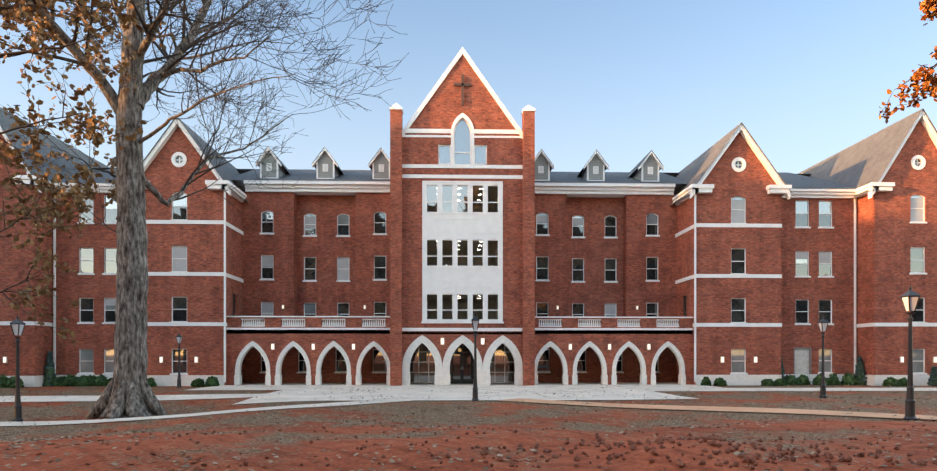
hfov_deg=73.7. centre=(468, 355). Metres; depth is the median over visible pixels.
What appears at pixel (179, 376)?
lamp post
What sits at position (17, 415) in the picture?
lamp post
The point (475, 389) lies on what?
lamp post
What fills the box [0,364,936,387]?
shrub
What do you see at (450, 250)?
tower glazing
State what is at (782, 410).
clay path
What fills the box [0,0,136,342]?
autumn leaves
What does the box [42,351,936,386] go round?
conifers
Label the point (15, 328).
lamp glass
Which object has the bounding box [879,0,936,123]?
autumn leaves
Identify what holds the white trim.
attached to the brick walls
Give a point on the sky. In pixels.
(623, 80)
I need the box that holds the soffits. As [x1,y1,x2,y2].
[227,164,690,333]
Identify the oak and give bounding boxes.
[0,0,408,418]
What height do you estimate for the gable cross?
2.100 m
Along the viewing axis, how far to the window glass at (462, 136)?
43.77 m
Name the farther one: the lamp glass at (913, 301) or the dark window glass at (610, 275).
the dark window glass at (610, 275)
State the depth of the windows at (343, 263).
42.59 m
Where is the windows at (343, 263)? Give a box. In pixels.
[81,196,922,371]
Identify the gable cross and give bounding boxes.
[454,74,470,105]
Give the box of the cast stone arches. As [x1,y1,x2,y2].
[6,335,929,386]
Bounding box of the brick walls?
[0,54,936,385]
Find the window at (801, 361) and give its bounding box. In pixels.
[795,349,808,373]
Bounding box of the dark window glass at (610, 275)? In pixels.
[81,156,922,378]
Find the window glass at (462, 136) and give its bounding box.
[81,120,922,322]
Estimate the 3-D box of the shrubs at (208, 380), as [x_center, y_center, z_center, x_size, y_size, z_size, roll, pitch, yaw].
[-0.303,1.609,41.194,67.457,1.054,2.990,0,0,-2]
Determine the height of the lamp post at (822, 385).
4.020 m
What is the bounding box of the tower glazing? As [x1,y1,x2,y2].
[410,186,513,381]
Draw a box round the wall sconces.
[3,306,936,361]
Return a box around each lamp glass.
[11,324,23,334]
[473,321,477,329]
[818,323,826,330]
[902,297,917,310]
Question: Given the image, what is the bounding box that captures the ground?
[0,380,936,470]
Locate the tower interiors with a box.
[410,186,511,380]
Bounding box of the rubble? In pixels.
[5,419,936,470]
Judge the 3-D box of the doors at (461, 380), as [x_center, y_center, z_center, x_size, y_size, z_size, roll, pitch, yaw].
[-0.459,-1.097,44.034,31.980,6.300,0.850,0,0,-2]
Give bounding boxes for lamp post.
[10,315,25,421]
[175,333,182,387]
[471,313,478,400]
[817,317,828,397]
[900,285,921,419]
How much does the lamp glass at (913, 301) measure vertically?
0.400 m
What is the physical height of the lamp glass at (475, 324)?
0.400 m
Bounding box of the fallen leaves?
[0,385,936,470]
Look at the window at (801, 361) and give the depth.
43.70 m
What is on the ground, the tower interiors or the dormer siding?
the tower interiors
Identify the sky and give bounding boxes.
[0,0,936,173]
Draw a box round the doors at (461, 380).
[233,294,686,383]
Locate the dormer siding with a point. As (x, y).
(540, 160)
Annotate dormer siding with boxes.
[262,151,810,373]
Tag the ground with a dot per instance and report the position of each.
(220, 450)
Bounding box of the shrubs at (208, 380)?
[0,373,907,387]
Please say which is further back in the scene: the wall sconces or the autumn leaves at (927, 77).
the wall sconces
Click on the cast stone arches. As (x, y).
(442, 376)
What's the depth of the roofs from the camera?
45.80 m
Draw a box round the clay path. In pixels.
[499,398,936,419]
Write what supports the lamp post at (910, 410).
on the ground
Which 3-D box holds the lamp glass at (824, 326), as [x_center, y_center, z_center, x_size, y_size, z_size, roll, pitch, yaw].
[17.206,-1.354,30.317,0.300,0.400,0.300,0,0,-2]
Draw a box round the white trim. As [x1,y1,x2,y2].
[0,47,936,382]
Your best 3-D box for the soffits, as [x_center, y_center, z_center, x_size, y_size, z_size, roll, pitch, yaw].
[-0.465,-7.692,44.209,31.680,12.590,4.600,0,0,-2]
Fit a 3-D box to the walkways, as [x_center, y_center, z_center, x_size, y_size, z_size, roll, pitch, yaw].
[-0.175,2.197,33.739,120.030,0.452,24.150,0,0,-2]
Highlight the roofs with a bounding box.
[0,107,936,205]
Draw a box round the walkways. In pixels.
[0,382,936,425]

